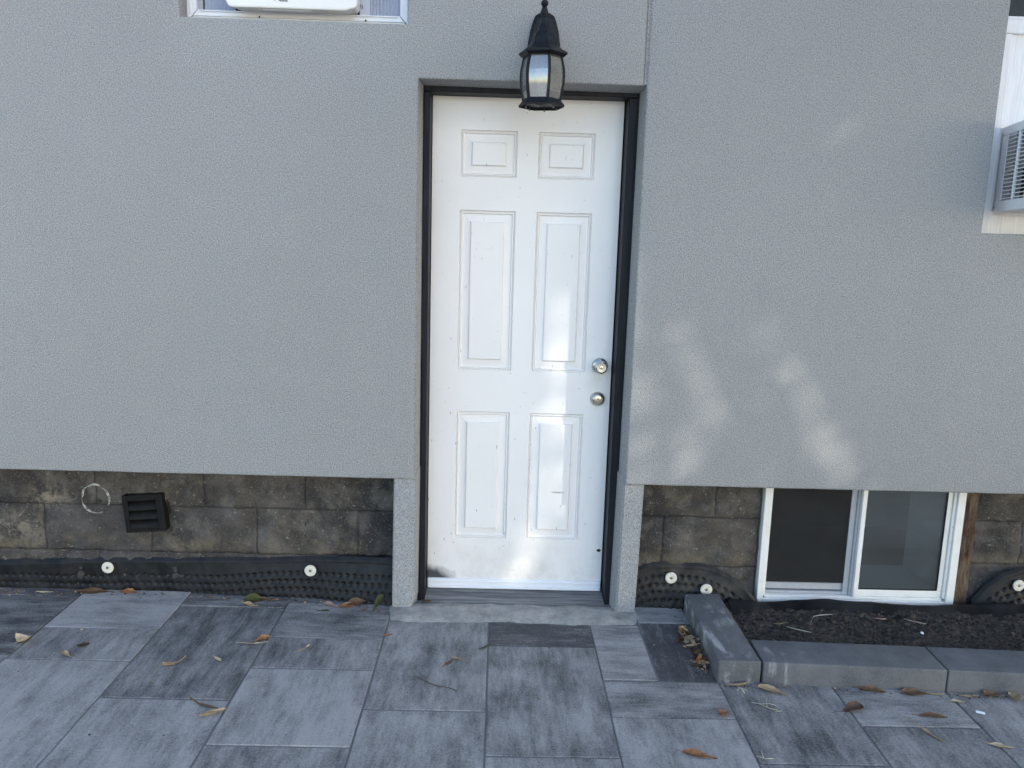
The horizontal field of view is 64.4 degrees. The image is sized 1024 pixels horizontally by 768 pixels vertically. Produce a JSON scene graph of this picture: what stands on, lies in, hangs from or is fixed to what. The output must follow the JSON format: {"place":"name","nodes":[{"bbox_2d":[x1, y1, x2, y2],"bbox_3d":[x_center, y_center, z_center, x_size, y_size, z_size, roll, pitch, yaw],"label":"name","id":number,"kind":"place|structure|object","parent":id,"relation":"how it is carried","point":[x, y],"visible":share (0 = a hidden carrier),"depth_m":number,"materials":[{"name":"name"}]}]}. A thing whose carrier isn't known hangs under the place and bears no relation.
{"place":"outdoors","nodes":[
{"label":"outdoors","id":0,"kind":"place"},
{"bbox_2d":[0,587,1023,767],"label":"patio","id":1,"kind":"structure","parent":0,"point":[361,695],"depth_m":2.73,"materials":[{"name":"grey stone"}]},
{"bbox_2d":[15,633,29,642],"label":"fallen leaf","id":2,"kind":"object","parent":1,"relation":"on","point":[19,637],"visible":1,"depth_m":3.03,"materials":[{"name":"beige plant"}]},
{"bbox_2d":[62,650,70,656],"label":"fallen leaf","id":3,"kind":"object","parent":1,"relation":"on","point":[66,652],"visible":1,"depth_m":2.95,"materials":[{"name":"beige plant"}]},
{"bbox_2d":[76,642,89,646],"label":"fallen leaf","id":4,"kind":"object","parent":1,"relation":"on","point":[84,644],"visible":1,"depth_m":3.01,"materials":[{"name":"brown plant"}]},
{"bbox_2d":[70,587,108,593],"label":"fallen leaf","id":5,"kind":"object","parent":1,"relation":"on","point":[91,590],"visible":1,"depth_m":3.46,"materials":[{"name":"brown plant"}]},
{"bbox_2d":[117,588,135,592],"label":"fallen leaf","id":6,"kind":"object","parent":1,"relation":"on","point":[129,590],"visible":1,"depth_m":3.47,"materials":[{"name":"orange plant"}]},
{"bbox_2d":[158,655,185,665],"bbox_3d":[-1.211,0.992,2.893,0.106,0.019,0.018,-7,13,-41],"label":"fallen leaf","id":7,"kind":"object","parent":1,"relation":"on","point":[169,663],"visible":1,"depth_m":2.90,"materials":[{"name":"beige plant"}]},
{"bbox_2d":[187,695,217,708],"bbox_3d":[-1.018,1.042,2.658,0.147,0.012,0.012,7,11,27],"label":"fallen leaf","id":8,"kind":"object","parent":1,"relation":"on","point":[202,704],"visible":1,"depth_m":2.65,"materials":[{"name":"plant"}]},
{"bbox_2d":[192,708,226,715],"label":"fallen leaf","id":9,"kind":"object","parent":1,"relation":"on","point":[211,712],"visible":1,"depth_m":2.60,"materials":[{"name":"beige plant"}]},
{"bbox_2d":[243,601,257,605],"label":"fallen leaf","id":10,"kind":"object","parent":1,"relation":"on","point":[248,603],"visible":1,"depth_m":3.38,"materials":[{"name":"beige plant"}]},
{"bbox_2d":[241,593,263,600],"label":"fallen leaf","id":11,"kind":"object","parent":1,"relation":"on","point":[252,597],"visible":1,"depth_m":3.44,"materials":[{"name":"green plant"}]},
{"bbox_2d":[239,641,266,643],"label":"fallen leaf","id":12,"kind":"object","parent":1,"relation":"on","point":[254,643],"visible":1,"depth_m":3.06,"materials":[{"name":"beige plant"}]},
{"bbox_2d":[256,634,269,640],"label":"fallen leaf","id":13,"kind":"object","parent":1,"relation":"on","point":[262,637],"visible":1,"depth_m":3.10,"materials":[{"name":"brown plant"}]},
{"bbox_2d":[321,601,335,605],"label":"fallen leaf","id":14,"kind":"object","parent":1,"relation":"on","point":[328,603],"visible":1,"depth_m":3.41,"materials":[{"name":"plant"}]},
{"bbox_2d":[336,602,353,606],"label":"fallen leaf","id":15,"kind":"object","parent":1,"relation":"on","point":[345,604],"visible":1,"depth_m":3.40,"materials":[{"name":"orange plant"}]},
{"bbox_2d":[348,597,366,603],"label":"fallen leaf","id":16,"kind":"object","parent":1,"relation":"on","point":[356,600],"visible":1,"depth_m":3.42,"materials":[{"name":"brown plant"}]},
{"bbox_2d":[371,593,383,612],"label":"fallen leaf","id":17,"kind":"object","parent":1,"relation":"on","point":[379,598],"visible":1,"depth_m":3.38,"materials":[{"name":"green plant"}]},
{"bbox_2d":[417,677,456,690],"bbox_3d":[-0.264,1.040,2.814,0.171,0.004,0.014,7,11,28],"label":"twig","id":18,"kind":"object","parent":1,"relation":"on","point":[435,685],"visible":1,"depth_m":2.81,"materials":[{"name":"brown wood"}]},
{"bbox_2d":[0,0,1023,611],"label":"house","id":19,"kind":"structure","parent":1,"relation":"on","point":[436,312],"depth_m":3.20,"materials":[{"name":"paint"}]},
{"bbox_2d":[122,492,169,532],"bbox_3d":[-1.542,0.541,3.438,0.190,0.175,0.053,2,10,-1],"label":"wall vent","id":20,"kind":"object","parent":19,"relation":"attached to","point":[145,512],"depth_m":3.42,"materials":[{"name":"black plastic"}]},
{"bbox_2d":[0,556,392,605],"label":"drainage membrane","id":21,"kind":"object","parent":19,"relation":"attached to","point":[343,578],"visible":0.96,"depth_m":3.48,"materials":[{"name":"plastic"}]},
{"bbox_2d":[187,0,408,23],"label":"aluminium window","id":22,"kind":"structure","parent":19,"relation":"in","point":[195,8],"depth_m":3.06,"materials":[{"name":"white metal"}]},
{"bbox_2d":[205,0,400,17],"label":"air conditioner","id":23,"kind":"object","parent":22,"relation":"attached to","point":[373,7],"visible":0.98,"depth_m":3.00,"materials":[{"name":"beige plastic"}]},
{"bbox_2d":[427,96,624,590],"bbox_3d":[0.038,-0.117,3.394,0.762,2.068,0.107,2,10,-1],"label":"door","id":24,"kind":"structure","parent":19,"relation":"in","point":[524,229],"depth_m":3.39,"materials":[{"name":"paint"}]},
{"bbox_2d":[519,0,567,111],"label":"wall lantern","id":25,"kind":"object","parent":19,"relation":"attached to","point":[543,54],"depth_m":2.85,"materials":[{"name":"black metal"},{"name":"glass"}]},
{"bbox_2d":[635,562,757,609],"bbox_3d":[0.783,0.874,3.469,0.529,0.212,0.068,2,10,5],"label":"drainage membrane","id":26,"kind":"object","parent":19,"relation":"attached to","point":[664,585],"visible":0.73,"depth_m":3.47,"materials":[{"name":"plastic"}]},
{"bbox_2d":[753,488,966,604],"bbox_3d":[1.484,0.560,3.626,0.865,0.723,0.385,2,10,-1],"label":"basement window","id":27,"kind":"structure","parent":19,"relation":"in","point":[810,541],"depth_m":3.49,"materials":[{"name":"white plastic"}]},
{"bbox_2d":[971,567,1023,604],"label":"drainage membrane","id":28,"kind":"object","parent":19,"relation":"attached to","point":[1006,587],"visible":0.62,"depth_m":3.50,"materials":[{"name":"plastic"}]},
{"bbox_2d":[981,0,1023,233],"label":"painted window","id":29,"kind":"structure","parent":19,"relation":"in","point":[1010,106],"depth_m":3.21,"materials":[{"name":"white paint"}]},
{"bbox_2d":[992,120,1023,212],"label":"air conditioner","id":30,"kind":"object","parent":19,"relation":"attached to","point":[1014,203],"visible":1,"depth_m":3.14,"materials":[{"name":"white plastic"}]},
{"bbox_2d":[389,603,636,625],"bbox_3d":[0.005,0.939,3.465,1.032,0.018,0.374,2,10,-1],"label":"concrete doorstep","id":31,"kind":"object","parent":1,"relation":"on","point":[573,615],"visible":0.63,"depth_m":3.36,"materials":[{"name":"grey concrete"}]},
{"bbox_2d":[3,589,1022,754],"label":"debris","id":32,"kind":"object","parent":1,"relation":"on","point":[468,657],"visible":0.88,"depth_m":3.36,"materials":[{"name":"plant"}]},
{"bbox_2d":[673,633,691,642],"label":"fallen leaf","id":33,"kind":"object","parent":1,"relation":"on","point":[679,639],"visible":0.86,"depth_m":3.18,"materials":[{"name":"brown plant"}]},
{"bbox_2d":[686,635,699,640],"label":"fallen leaf","id":34,"kind":"object","parent":1,"relation":"on","point":[690,637],"visible":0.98,"depth_m":3.14,"materials":[{"name":"beige plant"}]},
{"bbox_2d":[691,643,695,657],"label":"fallen leaf","id":35,"kind":"object","parent":1,"relation":"on","point":[693,648],"visible":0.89,"depth_m":3.09,"materials":[{"name":"brown plant"}]},
{"bbox_2d":[675,748,717,758],"bbox_3d":[0.558,1.121,2.463,0.126,0.014,0.028,5,11,21],"label":"fallen leaf","id":36,"kind":"object","parent":1,"relation":"on","point":[694,752],"visible":1,"depth_m":2.47,"materials":[{"name":"brown plant"}]},
{"bbox_2d":[686,663,708,667],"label":"fallen leaf","id":37,"kind":"object","parent":1,"relation":"on","point":[701,666],"visible":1,"depth_m":2.98,"materials":[{"name":"brown plant"}]},
{"bbox_2d":[692,649,703,654],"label":"fallen leaf","id":38,"kind":"object","parent":1,"relation":"on","point":[697,651],"visible":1,"depth_m":3.04,"materials":[{"name":"brown plant"}]},
{"bbox_2d":[694,654,701,662],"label":"fallen leaf","id":39,"kind":"object","parent":1,"relation":"on","point":[699,657],"visible":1,"depth_m":3.00,"materials":[{"name":"brown plant"}]},
{"bbox_2d":[690,659,709,663],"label":"fallen leaf","id":40,"kind":"object","parent":1,"relation":"on","point":[702,662],"visible":0.99,"depth_m":2.99,"materials":[{"name":"beige plant"}]},
{"bbox_2d":[684,594,760,683],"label":"edging block","id":41,"kind":"structure","parent":1,"relation":"on","point":[729,653],"depth_m":3.04,"materials":[{"name":"concrete"}]},
{"bbox_2d":[719,709,727,715],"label":"fallen leaf","id":42,"kind":"object","parent":1,"relation":"on","point":[722,712],"visible":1,"depth_m":2.69,"materials":[{"name":"brown plant"}]},
{"bbox_2d":[729,682,747,685],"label":"fallen leaf","id":43,"kind":"object","parent":1,"relation":"on","point":[739,684],"visible":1,"depth_m":2.87,"materials":[{"name":"beige plant"}]},
{"bbox_2d":[751,699,778,711],"bbox_3d":[0.864,1.081,2.744,0.102,0.013,0.043,10,13,39],"label":"straw sprig","id":44,"kind":"object","parent":1,"relation":"on","point":[766,706],"visible":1,"depth_m":2.74,"materials":[{"name":"beige plant"}]},
{"bbox_2d":[753,684,787,694],"bbox_3d":[0.899,1.066,2.836,0.122,0.015,0.039,9,12,35],"label":"fallen leaf","id":45,"kind":"object","parent":1,"relation":"on","point":[768,687],"visible":1,"depth_m":2.85,"materials":[{"name":"beige plant"}]},
{"bbox_2d":[832,701,863,712],"bbox_3d":[1.130,1.091,2.719,0.130,0.020,0.049,-5,12,-34],"label":"fallen leaf","id":46,"kind":"object","parent":1,"relation":"on","point":[853,705],"visible":1,"depth_m":2.74,"materials":[{"name":"brown plant"}]},
{"bbox_2d":[750,640,946,691],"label":"edging block","id":47,"kind":"structure","parent":1,"relation":"on","point":[886,667],"depth_m":2.88,"materials":[{"name":"concrete"}]},
{"bbox_2d":[852,685,885,692],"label":"fallen leaf","id":48,"kind":"object","parent":1,"relation":"on","point":[869,688],"visible":1,"depth_m":2.86,"materials":[{"name":"brown plant"}]},
{"bbox_2d":[724,601,1023,650],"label":"soil","id":49,"kind":"structure","parent":1,"relation":"on","point":[957,629],"depth_m":3.23,"materials":[{"name":"black soil"}]},
{"bbox_2d":[728,599,1023,621],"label":"membrane flap","id":50,"kind":"object","parent":49,"relation":"on","point":[998,610],"visible":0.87,"depth_m":3.42,"materials":[{"name":"black plastic"}]},
{"bbox_2d":[899,688,928,694],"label":"fallen leaf","id":51,"kind":"object","parent":1,"relation":"on","point":[910,691],"visible":1,"depth_m":2.85,"materials":[{"name":"brown plant"}]},
{"bbox_2d":[907,717,944,741],"bbox_3d":[1.335,1.119,2.626,0.014,0.008,0.143,-2,11,-21],"label":"fallen leaf","id":52,"kind":"object","parent":1,"relation":"on","point":[926,730],"visible":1,"depth_m":2.62,"materials":[{"name":"beige plant"}]},
{"bbox_2d":[912,711,947,717],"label":"fallen leaf","id":53,"kind":"object","parent":1,"relation":"on","point":[928,713],"visible":1,"depth_m":2.71,"materials":[{"name":"brown plant"}]},
{"bbox_2d":[922,691,943,694],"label":"fallen leaf","id":54,"kind":"object","parent":1,"relation":"on","point":[935,693],"visible":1,"depth_m":2.85,"materials":[{"name":"beige plant"}]},
{"bbox_2d":[948,699,967,702],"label":"fallen leaf","id":55,"kind":"object","parent":1,"relation":"on","point":[956,700],"visible":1,"depth_m":2.81,"materials":[{"name":"beige plant"}]},
{"bbox_2d":[951,692,979,696],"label":"fallen leaf","id":56,"kind":"object","parent":1,"relation":"on","point":[967,695],"visible":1,"depth_m":2.84,"materials":[{"name":"brown plant"}]},
{"bbox_2d":[926,647,1023,695],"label":"edging block","id":57,"kind":"structure","parent":1,"relation":"on","point":[978,671],"depth_m":2.87,"materials":[{"name":"concrete"}]},
{"bbox_2d":[981,689,1000,695],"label":"fallen leaf","id":58,"kind":"object","parent":1,"relation":"on","point":[992,693],"visible":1,"depth_m":2.86,"materials":[{"name":"brown plant"}]},
{"bbox_2d":[984,742,1013,747],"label":"fallen leaf","id":59,"kind":"object","parent":1,"relation":"on","point":[997,744],"visible":1,"depth_m":2.56,"materials":[{"name":"beige plant"}]},
{"bbox_2d":[1008,692,1020,702],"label":"fallen leaf","id":60,"kind":"object","parent":1,"relation":"on","point":[1016,697],"visible":1,"depth_m":2.84,"materials":[{"name":"beige plant"}]},
{"bbox_2d":[861,527,906,565],"bbox_3d":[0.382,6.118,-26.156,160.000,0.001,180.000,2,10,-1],"label":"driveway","id":61,"kind":"structure","parent":0,"point":[883,545],"depth_m":4.37,"materials":[{"name":"grey glass"}]}
]}

